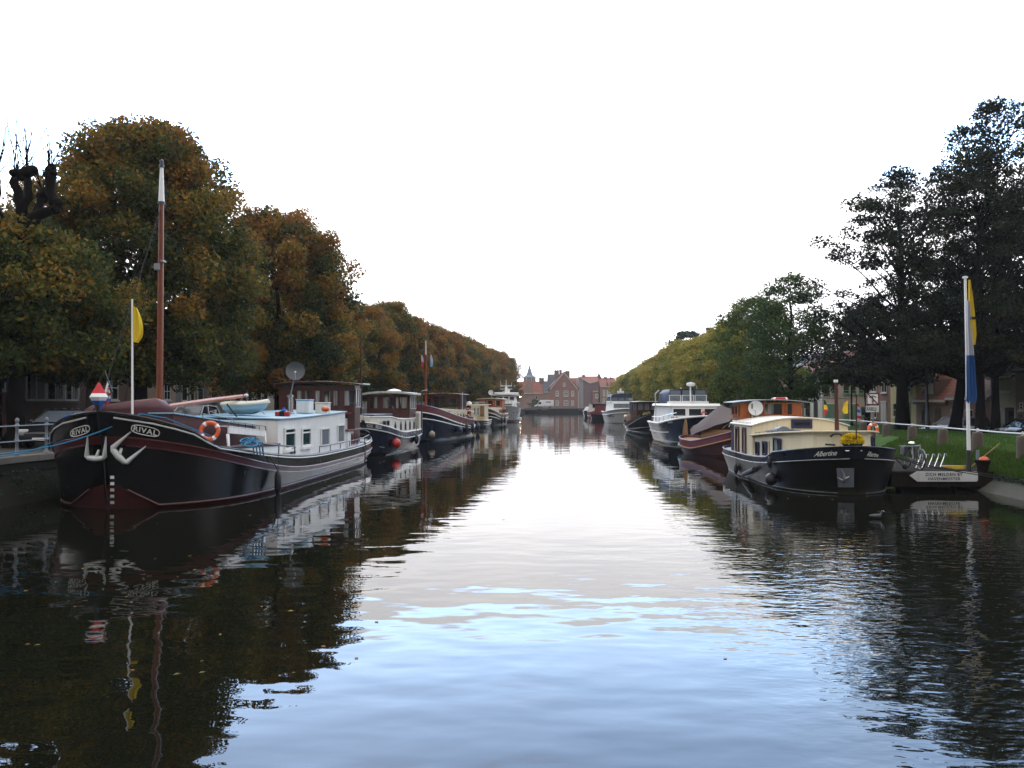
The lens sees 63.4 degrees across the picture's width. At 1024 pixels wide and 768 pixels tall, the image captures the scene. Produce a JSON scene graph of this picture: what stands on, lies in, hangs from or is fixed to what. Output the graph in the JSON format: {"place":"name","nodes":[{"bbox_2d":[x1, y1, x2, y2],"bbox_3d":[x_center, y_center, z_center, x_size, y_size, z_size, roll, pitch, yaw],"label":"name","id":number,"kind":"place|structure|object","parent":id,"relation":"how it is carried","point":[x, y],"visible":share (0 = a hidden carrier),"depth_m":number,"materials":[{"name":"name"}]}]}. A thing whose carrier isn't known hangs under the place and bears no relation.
{"place":"outdoors","nodes":[
{"label":"outdoors","id":0,"kind":"place"},
{"bbox_2d":[0,465,60,508],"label":"bank foot","id":1,"kind":"object","parent":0,"point":[11,496],"visible":0.19,"depth_m":25.11},
{"bbox_2d":[0,413,366,455],"bbox_3d":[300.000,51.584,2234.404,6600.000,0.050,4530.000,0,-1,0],"label":"ground","id":2,"kind":"structure","parent":0,"point":[35,446],"depth_m":29.08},
{"bbox_2d":[2,211,7,435],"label":"town house","id":3,"kind":"structure","parent":2,"relation":"on","point":[4,391],"depth_m":39.15,"materials":[{"name":"red brick"}]},
{"bbox_2d":[0,94,71,447],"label":"pollarded tree","id":4,"kind":"object","parent":2,"relation":"on","point":[22,201],"visible":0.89,"depth_m":30.34,"materials":[{"name":"black plant"}]},
{"bbox_2d":[19,408,86,447],"bbox_3d":[-16.750,1.635,31.376,2.140,1.432,4.390,0,-1,-3],"label":"parked car","id":5,"kind":"object","parent":2,"relation":"on","point":[54,415],"visible":0.2,"depth_m":30.02,"materials":[{"name":"paint"}]},
{"bbox_2d":[0,203,155,445],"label":"chestnut tree","id":6,"kind":"object","parent":2,"relation":"on","point":[65,272],"visible":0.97,"depth_m":30.34,"materials":[{"name":"green plant"}]},
{"bbox_2d":[24,299,134,424],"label":"town house","id":7,"kind":"structure","parent":2,"relation":"on","point":[40,398],"depth_m":43.62,"materials":[{"name":"brown brick"}]},
{"bbox_2d":[25,371,45,400],"bbox_3d":[-23.973,-0.254,41.745,0.047,2.219,1.737,0,-1,0],"label":"window","id":8,"kind":"structure","parent":7,"relation":"in","point":[35,390],"depth_m":41.61,"materials":[{"name":"grey glass"}]},
{"bbox_2d":[46,383,63,400],"bbox_3d":[-23.973,-0.268,43.511,0.047,2.318,1.623,0,-1,0],"label":"window","id":9,"kind":"structure","parent":7,"relation":"in","point":[53,393],"depth_m":43.43,"materials":[{"name":"grey glass"}]},
{"bbox_2d":[64,383,79,400],"bbox_3d":[-23.973,-0.280,45.137,0.047,2.410,1.489,0,-1,0],"label":"window","id":10,"kind":"structure","parent":7,"relation":"in","point":[72,394],"depth_m":45.09,"materials":[{"name":"grey glass"}]},
{"bbox_2d":[108,377,119,401],"bbox_3d":[-23.938,0.271,49.613,0.117,1.569,1.741,0,-1,0],"label":"window","id":11,"kind":"structure","parent":7,"relation":"in","point":[114,395],"depth_m":49.88,"materials":[{"name":"grey glass"}]},
{"bbox_2d":[2,112,271,399],"bbox_3d":[-18.679,-5.278,41.675,12.896,16.324,12.504,1,-2,-40],"label":"chestnut tree","id":12,"kind":"object","parent":2,"relation":"on","point":[107,184],"visible":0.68,"depth_m":38.86,"materials":[{"name":"green plant"}]},
{"bbox_2d":[147,343,175,409],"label":"town house","id":13,"kind":"structure","parent":2,"relation":"on","point":[169,395],"depth_m":57.51,"materials":[{"name":"beige brick"}]},
{"bbox_2d":[175,380,207,408],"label":"town house","id":14,"kind":"structure","parent":2,"relation":"on","point":[180,397],"depth_m":62.19,"materials":[{"name":"grey brick"}]},
{"bbox_2d":[174,405,219,415],"bbox_3d":[-17.900,1.932,46.473,2.110,1.512,4.390,0,-1,0],"label":"parked car","id":15,"kind":"object","parent":2,"relation":"on","point":[207,409],"visible":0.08,"depth_m":46.07,"materials":[{"name":"white paint"}]},
{"bbox_2d":[207,377,273,412],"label":"town house","id":16,"kind":"structure","parent":2,"relation":"on","point":[270,406],"depth_m":71.69,"materials":[{"name":"brown brick"}]},
{"bbox_2d":[0,408,525,472],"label":"quay wall","id":17,"kind":"structure","parent":2,"relation":"on","point":[8,464],"depth_m":25.45,"materials":[{"name":"stone"}]},
{"bbox_2d":[0,417,52,455],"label":"railing","id":18,"kind":"object","parent":17,"relation":"on","point":[46,424],"visible":0.63,"depth_m":25.13,"materials":[{"name":"grey metal"}]},
{"bbox_2d":[205,204,366,409],"bbox_3d":[-15.672,-4.373,55.296,11.875,15.128,12.162,0,-1,0],"label":"chestnut tree","id":19,"kind":"object","parent":2,"relation":"on","point":[310,324],"visible":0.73,"depth_m":52.96,"materials":[{"name":"green plant"}]},
{"bbox_2d":[244,281,376,400],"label":"chestnut tree","id":20,"kind":"object","parent":2,"relation":"on","point":[364,326],"depth_m":67.59,"materials":[{"name":"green plant"}]},
{"bbox_2d":[339,302,408,401],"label":"chestnut tree","id":21,"kind":"object","parent":2,"relation":"on","point":[376,347],"visible":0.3,"depth_m":77.81,"materials":[{"name":"brown plant"}]},
{"bbox_2d":[363,299,439,403],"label":"chestnut tree","id":22,"kind":"object","parent":2,"relation":"on","point":[411,331],"visible":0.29,"depth_m":88.64,"materials":[{"name":"brown plant"}]},
{"bbox_2d":[399,317,460,401],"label":"chestnut tree","id":23,"kind":"object","parent":2,"relation":"on","point":[442,374],"visible":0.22,"depth_m":99.61,"materials":[{"name":"brown plant"}]},
{"bbox_2d":[416,325,475,403],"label":"chestnut tree","id":24,"kind":"object","parent":2,"relation":"on","point":[457,360],"visible":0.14,"depth_m":110.41,"materials":[{"name":"brown plant"}]},
{"bbox_2d":[422,331,485,400],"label":"chestnut tree","id":25,"kind":"object","parent":2,"relation":"on","point":[476,373],"visible":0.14,"depth_m":122.68,"materials":[{"name":"brown plant"}]},
{"bbox_2d":[466,336,496,402],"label":"chestnut tree","id":26,"kind":"object","parent":2,"relation":"on","point":[486,372],"visible":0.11,"depth_m":135.85,"materials":[{"name":"brown plant"}]},
{"bbox_2d":[471,341,502,403],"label":"chestnut tree","id":27,"kind":"object","parent":2,"relation":"on","point":[495,380],"visible":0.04,"depth_m":148.73,"materials":[{"name":"brown plant"}]},
{"bbox_2d":[466,347,510,401],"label":"chestnut tree","id":28,"kind":"object","parent":2,"relation":"on","point":[503,370],"visible":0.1,"depth_m":161.45,"materials":[{"name":"brown plant"}]},
{"bbox_2d":[478,350,517,401],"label":"chestnut tree","id":29,"kind":"object","parent":2,"relation":"on","point":[512,371],"visible":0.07,"depth_m":176.29,"materials":[{"name":"brown plant"}]},
{"bbox_2d":[501,351,523,400],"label":"chestnut tree","id":30,"kind":"object","parent":2,"relation":"on","point":[516,383],"visible":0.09,"depth_m":189.80,"materials":[{"name":"brown plant"}]},
{"bbox_2d":[516,376,543,407],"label":"brick house","id":31,"kind":"structure","parent":2,"relation":"on","point":[532,390],"depth_m":263.98,"materials":[{"name":"red brick"}]},
{"bbox_2d":[549,369,578,407],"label":"brick house","id":32,"kind":"structure","parent":2,"relation":"on","point":[563,389],"depth_m":264.00,"materials":[{"name":"red brick"}]},
{"bbox_2d":[577,377,598,407],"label":"modern building","id":33,"kind":"structure","parent":2,"relation":"on","point":[586,388],"depth_m":264.98,"materials":[{"name":"brick"}]},
{"bbox_2d":[598,375,614,402],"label":"brick house","id":34,"kind":"structure","parent":2,"relation":"on","point":[605,383],"depth_m":264.04,"materials":[{"name":"red brick"}]},
{"bbox_2d":[0,413,1023,767],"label":"water","id":35,"kind":"structure","parent":0,"point":[608,595],"depth_m":11.40,"materials":[{"name":"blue liquid"}]},
{"bbox_2d":[49,160,371,509],"bbox_3d":[-10.563,-1.362,34.175,6.404,11.150,23.014,0,-1,4],"label":"barge","id":36,"kind":"object","parent":35,"relation":"on","point":[129,461],"visible":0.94,"depth_m":24.77,"materials":[{"name":"black paint"}]},
{"bbox_2d":[90,371,112,410],"bbox_3d":[-11.352,0.204,22.801,0.592,1.147,0.450,0,-1,0],"label":"marker buoy","id":37,"kind":"object","parent":36,"relation":"on","point":[99,395],"visible":1,"depth_m":22.70,"materials":[{"name":"red plastic"}]},
{"bbox_2d":[0,413,210,454],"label":"mooring rope","id":38,"kind":"object","parent":36,"relation":"attached to","point":[98,432],"visible":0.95,"depth_m":22.39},
{"bbox_2d":[84,398,174,416],"bbox_3d":[-11.040,1.047,24.153,2.647,1.268,0.472,1,-2,-42],"label":"sail cover","id":39,"kind":"object","parent":36,"relation":"on","point":[152,405],"visible":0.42,"depth_m":24.13,"materials":[{"name":"red fabric"}]},
{"bbox_2d":[131,299,142,413],"bbox_3d":[-10.804,-0.358,23.839,0.323,4.181,0.083,0,-1,-18],"label":"flagpole","id":40,"kind":"object","parent":36,"relation":"on","point":[136,328],"visible":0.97,"depth_m":23.85,"materials":[{"name":"white metal"}]},
{"bbox_2d":[198,421,219,440],"bbox_3d":[-9.133,1.419,25.003,0.630,0.623,0.200,0,-1,-14],"label":"life ring","id":41,"kind":"object","parent":36,"relation":"attached to","point":[216,426],"visible":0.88,"depth_m":24.97,"materials":[{"name":"orange plastic"}]},
{"bbox_2d":[220,399,269,413],"bbox_3d":[-10.196,0.870,32.026,2.264,0.610,1.040,-1,-1,31],"label":"dinghy","id":42,"kind":"object","parent":36,"relation":"on","point":[247,407],"visible":0.98,"depth_m":31.64,"materials":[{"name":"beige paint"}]},
{"bbox_2d":[240,437,263,456],"bbox_3d":[-8.198,1.993,26.025,0.683,0.640,1.428,0,-1,0],"label":"rope coil","id":43,"kind":"object","parent":36,"relation":"hanging from","point":[251,442],"visible":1,"depth_m":25.92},
{"bbox_2d":[283,427,297,452],"bbox_3d":[-8.344,2.090,31.175,0.183,0.902,1.334,0,-1,4],"label":"window","id":44,"kind":"structure","parent":36,"relation":"in","point":[289,433],"depth_m":31.13,"materials":[{"name":"white paint"}]},
{"bbox_2d":[286,361,304,394],"bbox_3d":[-9.362,0.109,35.397,0.796,2.175,0.685,-1,-1,24],"label":"satellite dish","id":45,"kind":"object","parent":36,"relation":"on","point":[295,370],"visible":1,"depth_m":35.52,"materials":[{"name":"grey paint"}]},
{"bbox_2d":[296,399,313,412],"bbox_3d":[-8.945,0.951,35.779,0.630,0.578,0.650,0,-1,4],"label":"roof locker","id":46,"kind":"object","parent":36,"relation":"on","point":[304,405],"visible":1,"depth_m":35.48,"materials":[{"name":"white paint"}]},
{"bbox_2d":[301,427,313,449],"bbox_3d":[-8.201,2.163,33.087,0.178,0.844,1.262,0,-1,4],"label":"window","id":47,"kind":"structure","parent":36,"relation":"in","point":[306,432],"depth_m":33.12,"materials":[{"name":"white paint"}]},
{"bbox_2d":[321,428,329,445],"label":"window","id":48,"kind":"structure","parent":36,"relation":"in","point":[325,432],"depth_m":35.67,"materials":[{"name":"white paint"}]},
{"bbox_2d":[343,390,355,406],"bbox_3d":[-8.034,0.699,41.022,0.620,0.830,0.073,0,-1,4],"label":"window","id":49,"kind":"structure","parent":36,"relation":"in","point":[349,396],"depth_m":41.01,"materials":[{"name":"grey glass"}]},
{"bbox_2d":[352,335,427,454],"bbox_3d":[-8.514,0.865,53.278,4.582,7.450,13.084,0,-1,5],"label":"barge","id":50,"kind":"object","parent":35,"relation":"on","point":[387,418],"visible":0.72,"depth_m":53.26,"materials":[{"name":"black paint"}]},
{"bbox_2d":[395,396,407,408],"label":"window","id":51,"kind":"structure","parent":50,"relation":"in","point":[401,402],"depth_m":55.86,"materials":[{"name":"grey glass"}]},
{"bbox_2d":[416,341,474,441],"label":"barge","id":52,"kind":"object","parent":35,"relation":"on","point":[446,423],"visible":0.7,"depth_m":69.21,"materials":[{"name":"blue paint"}]},
{"bbox_2d":[466,401,491,426],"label":"cabin cruiser","id":53,"kind":"object","parent":35,"relation":"on","point":[480,414],"visible":0.65,"depth_m":100.25,"materials":[{"name":"grey paint"}]},
{"bbox_2d":[477,398,507,425],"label":"barge","id":54,"kind":"object","parent":35,"relation":"on","point":[496,410],"visible":0.5,"depth_m":115.20,"materials":[{"name":"brown paint"}]},
{"bbox_2d":[493,380,520,421],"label":"motor yacht","id":55,"kind":"object","parent":35,"relation":"on","point":[513,410],"visible":0.66,"depth_m":131.10,"materials":[{"name":"white paint"}]},
{"bbox_2d":[525,408,584,412],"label":"quay wall","id":56,"kind":"structure","parent":35,"relation":"in","point":[560,410],"depth_m":247.88,"materials":[{"name":"stone"}]},
{"bbox_2d":[589,403,605,419],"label":"tug","id":57,"kind":"object","parent":35,"relation":"on","point":[597,413],"visible":0.42,"depth_m":145.90,"materials":[{"name":"black paint"}]},
{"bbox_2d":[601,388,632,423],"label":"cabin cruiser","id":58,"kind":"object","parent":35,"relation":"on","point":[617,408],"visible":0.65,"depth_m":119.88,"materials":[{"name":"white plastic"}]},
{"bbox_2d":[624,399,657,432],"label":"tug","id":59,"kind":"object","parent":35,"relation":"on","point":[639,415],"visible":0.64,"depth_m":84.85,"materials":[{"name":"black paint"}]},
{"bbox_2d":[647,382,719,443],"bbox_3d":[13.343,2.314,62.608,4.860,4.870,12.428,0,-1,1],"label":"motor cruiser","id":60,"kind":"object","parent":35,"relation":"on","point":[674,409],"visible":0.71,"depth_m":61.12,"materials":[{"name":"blue paint"}]},
{"bbox_2d":[678,405,731,457],"bbox_3d":[11.938,2.755,46.727,3.030,3.178,8.864,0,-1,-19],"label":"sailing barge","id":61,"kind":"object","parent":35,"relation":"on","point":[714,437],"visible":0.52,"depth_m":46.49,"materials":[{"name":"red paint"}]},
{"bbox_2d":[722,380,895,494],"bbox_3d":[11.278,2.017,32.963,4.230,4.240,13.164,0,-1,2],"label":"barge","id":62,"kind":"object","parent":35,"relation":"on","point":[811,454],"visible":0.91,"depth_m":28.35,"materials":[{"name":"black paint"}]},
{"bbox_2d":[748,401,762,416],"bbox_3d":[10.603,1.162,35.909,0.521,0.883,0.538,0,-1,-17],"label":"satellite dish","id":63,"kind":"object","parent":62,"relation":"on","point":[757,409],"visible":1,"depth_m":35.99,"materials":[{"name":"white metal"}]},
{"bbox_2d":[764,403,782,415],"bbox_3d":[11.490,1.105,36.411,0.845,0.560,0.064,0,-1,2],"label":"window","id":64,"kind":"structure","parent":62,"relation":"in","point":[770,409],"depth_m":36.41,"materials":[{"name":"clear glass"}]},
{"bbox_2d":[791,420,811,428],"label":"window","id":65,"kind":"structure","parent":62,"relation":"in","point":[795,424],"depth_m":32.70,"materials":[{"name":"blue glass"}]},
{"bbox_2d":[840,432,864,445],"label":"flowers","id":66,"kind":"object","parent":62,"relation":"on","point":[847,439],"visible":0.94,"depth_m":27.08,"materials":[{"name":"yellow plant"}]},
{"bbox_2d":[887,459,995,489],"bbox_3d":[14.892,3.772,31.305,3.985,1.455,6.362,0,-1,0],"label":"boat","id":67,"kind":"object","parent":35,"relation":"on","point":[900,477],"visible":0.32,"depth_m":28.14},
{"bbox_2d":[899,436,928,469],"bbox_3d":[14.307,2.428,29.363,0.712,1.190,1.815,0,-1,0],"label":"bicycle","id":68,"kind":"object","parent":67,"relation":"on","point":[904,449],"visible":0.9,"depth_m":29.59,"materials":[{"name":"grey metal"}]},
{"bbox_2d":[909,471,977,481],"bbox_3d":[14.640,3.134,28.086,2.317,0.347,0.026,0,-1,0],"label":"arrow sign","id":69,"kind":"object","parent":67,"relation":"attached to","point":[935,476],"visible":1,"depth_m":28.08,"materials":[{"name":"white wood"}]},
{"bbox_2d":[962,276,976,470],"bbox_3d":[15.755,-0.348,28.517,0.390,6.770,0.265,0,-1,0],"label":"flagpole","id":70,"kind":"object","parent":67,"relation":"on","point":[970,342],"visible":0.98,"depth_m":28.46,"materials":[{"name":"white metal"}]},
{"bbox_2d":[974,459,991,488],"bbox_3d":[16.080,3.607,28.276,0.540,2.050,0.526,0,-1,0],"label":"mooring post","id":71,"kind":"object","parent":35,"relation":"in","point":[982,466],"visible":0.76,"depth_m":28.12,"materials":[{"name":"black metal"}]},
{"bbox_2d":[0,0,1023,381],"label":"sky","id":72,"kind":"structure","parent":0,"point":[579,187],"materials":[{"name":"white"}]},
{"bbox_2d":[833,420,1020,482],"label":"lawn","id":73,"kind":"structure","parent":0,"point":[880,440],"depth_m":43.49,"materials":[{"name":"green plant"}]},
{"bbox_2d":[0,457,1023,498],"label":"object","id":74,"kind":"object","parent":73,"relation":"on","point":[53,467],"visible":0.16,"depth_m":25.80,"materials":[{"name":"green plant"}]},
{"bbox_2d":[625,364,646,400],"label":"lime tree","id":75,"kind":"object","parent":73,"relation":"on","point":[636,393],"visible":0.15,"depth_m":147.18,"materials":[{"name":"green plant"}]},
{"bbox_2d":[629,356,662,400],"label":"lime tree","id":76,"kind":"object","parent":73,"relation":"on","point":[639,382],"visible":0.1,"depth_m":134.94,"materials":[{"name":"green plant"}]},
{"bbox_2d":[637,348,667,400],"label":"lime tree","id":77,"kind":"object","parent":73,"relation":"on","point":[645,386],"visible":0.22,"depth_m":121.20,"materials":[{"name":"green plant"}]},
{"bbox_2d":[647,339,685,400],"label":"lime tree","id":78,"kind":"object","parent":73,"relation":"on","point":[654,371],"visible":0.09,"depth_m":110.06,"materials":[{"name":"green plant"}]},
{"bbox_2d":[656,336,698,390],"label":"lime tree","id":79,"kind":"object","parent":73,"relation":"on","point":[671,378],"visible":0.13,"depth_m":99.91,"materials":[{"name":"green plant"}]},
{"bbox_2d":[669,332,747,397],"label":"lime tree","id":80,"kind":"object","parent":73,"relation":"on","point":[684,380],"visible":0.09,"depth_m":89.19,"materials":[{"name":"green plant"}]},
{"bbox_2d":[685,320,782,405],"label":"lime tree","id":81,"kind":"object","parent":73,"relation":"on","point":[702,358],"visible":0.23,"depth_m":80.93,"materials":[{"name":"green plant"}]},
{"bbox_2d":[705,293,813,408],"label":"lime tree","id":82,"kind":"object","parent":73,"relation":"on","point":[727,384],"visible":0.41,"depth_m":71.74,"materials":[{"name":"green plant"}]},
{"bbox_2d":[735,271,845,402],"bbox_3d":[21.160,-2.635,63.138,8.170,12.097,8.234,0,-1,0],"label":"lime tree","id":83,"kind":"object","parent":73,"relation":"on","point":[817,330],"visible":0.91,"depth_m":62.18,"materials":[{"name":"green plant"}]},
{"bbox_2d":[796,303,938,424],"bbox_3d":[26.897,-1.146,63.275,10.376,10.484,9.691,0,-1,0],"label":"maple tree","id":84,"kind":"object","parent":73,"relation":"on","point":[868,382],"visible":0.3,"depth_m":62.36,"materials":[{"name":"green plant"}]},
{"bbox_2d":[866,393,878,430],"bbox_3d":[16.948,1.947,38.948,0.635,3.047,0.116,0,-1,0],"label":"warning sign","id":85,"kind":"object","parent":73,"relation":"on","point":[872,398],"visible":0.98,"depth_m":38.94,"materials":[{"name":"white metal"}]},
{"bbox_2d":[792,164,999,429],"bbox_3d":[24.654,-5.301,52.243,12.229,16.944,11.990,-1,-2,36],"label":"maple tree","id":86,"kind":"object","parent":73,"relation":"on","point":[902,375],"visible":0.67,"depth_m":51.05,"materials":[{"name":"green plant"}]},
{"bbox_2d":[925,348,929,429],"bbox_3d":[25.048,0.352,50.005,0.272,5.130,0.260,0,-1,0],"label":"street lamp","id":87,"kind":"object","parent":73,"relation":"on","point":[927,419],"visible":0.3,"depth_m":49.93,"materials":[{"name":"black metal"}]},
{"bbox_2d":[856,83,1023,429],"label":"maple tree","id":88,"kind":"object","parent":73,"relation":"on","point":[992,107],"visible":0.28,"depth_m":50.59,"materials":[{"name":"green plant"}]},
{"bbox_2d":[865,148,1023,432],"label":"maple tree","id":89,"kind":"object","parent":73,"relation":"on","point":[991,198],"visible":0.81,"depth_m":46.18,"materials":[{"name":"green plant"}]},
{"bbox_2d":[891,131,1023,430],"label":"maple tree","id":90,"kind":"object","parent":73,"relation":"on","point":[1008,282],"visible":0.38,"depth_m":47.02,"materials":[{"name":"green plant"}]},
{"bbox_2d":[971,432,983,450],"bbox_3d":[17.523,2.236,31.158,0.430,0.880,0.417,0,-1,0],"label":"bollard","id":91,"kind":"object","parent":73,"relation":"on","point":[977,439],"visible":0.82,"depth_m":31.02,"materials":[{"name":"grey stone"}]},
{"bbox_2d":[822,418,1023,435],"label":"rail","id":92,"kind":"object","parent":91,"relation":"on","point":[978,430],"visible":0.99,"depth_m":34.63,"materials":[{"name":"white metal"}]},
{"bbox_2d":[965,190,1023,376],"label":"maple tree","id":93,"kind":"object","parent":73,"relation":"on","point":[1001,217],"visible":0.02,"depth_m":51.81,"materials":[{"name":"green plant"}]},
{"bbox_2d":[991,418,1023,432],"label":"parked car","id":94,"kind":"object","parent":73,"relation":"on","point":[1016,425],"visible":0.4,"depth_m":45.79,"materials":[{"name":"paint"}]},
{"bbox_2d":[1016,435,1023,459],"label":"bollard","id":95,"kind":"object","parent":73,"relation":"on","point":[1020,445],"visible":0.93,"depth_m":27.46,"materials":[{"name":"grey stone"}]},
{"bbox_2d":[963,478,1023,500],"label":"bank revetment","id":96,"kind":"object","parent":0,"point":[1011,489],"visible":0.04,"depth_m":26.95,"materials":[{"name":"concrete"}]},
{"label":"street","id":97,"kind":"structure","parent":0,"visible":0},
{"bbox_2d":[664,330,699,345],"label":"oak tree","id":98,"kind":"object","parent":97,"relation":"on","point":[683,334],"visible":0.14,"depth_m":207.09,"materials":[{"name":"green plant"}]},
{"bbox_2d":[803,351,850,417],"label":"town house","id":99,"kind":"structure","parent":97,"relation":"on","point":[813,409],"depth_m":85.03,"materials":[{"name":"white paint"}]},
{"bbox_2d":[821,354,870,422],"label":"town house","id":100,"kind":"structure","parent":97,"relation":"on","point":[844,391],"depth_m":76.83,"materials":[{"name":"beige brick"}]},
{"bbox_2d":[870,379,890,423],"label":"town house","id":101,"kind":"structure","parent":97,"relation":"on","point":[883,414],"depth_m":68.58,"materials":[{"name":"red brick"}]},
{"bbox_2d":[890,374,936,424],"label":"town house","id":102,"kind":"structure","parent":97,"relation":"on","point":[915,392],"depth_m":63.59,"materials":[{"name":"yellow paint"}]},
{"bbox_2d":[912,374,956,425],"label":"town house","id":103,"kind":"structure","parent":97,"relation":"on","point":[941,389],"depth_m":59.86,"materials":[{"name":"brown brick"}]},
{"bbox_2d":[922,416,990,429],"bbox_3d":[28.603,2.818,53.446,2.080,1.512,4.090,1,-2,-32],"label":"parked car","id":104,"kind":"object","parent":97,"relation":"on","point":[944,421],"visible":0.15,"depth_m":52.85,"materials":[{"name":"silver metal"}]},
{"bbox_2d":[944,379,990,421],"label":"town house","id":105,"kind":"structure","parent":97,"relation":"on","point":[950,398],"depth_m":54.83,"materials":[{"name":"red brick"}]},
{"bbox_2d":[985,366,1015,426],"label":"town house","id":106,"kind":"structure","parent":97,"relation":"on","point":[1007,389],"depth_m":50.84,"materials":[{"name":"beige paint"}]},
{"bbox_2d":[1010,364,1023,417],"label":"town house","id":107,"kind":"structure","parent":97,"relation":"on","point":[1019,383],"depth_m":49.52,"materials":[{"name":"brown brick"}]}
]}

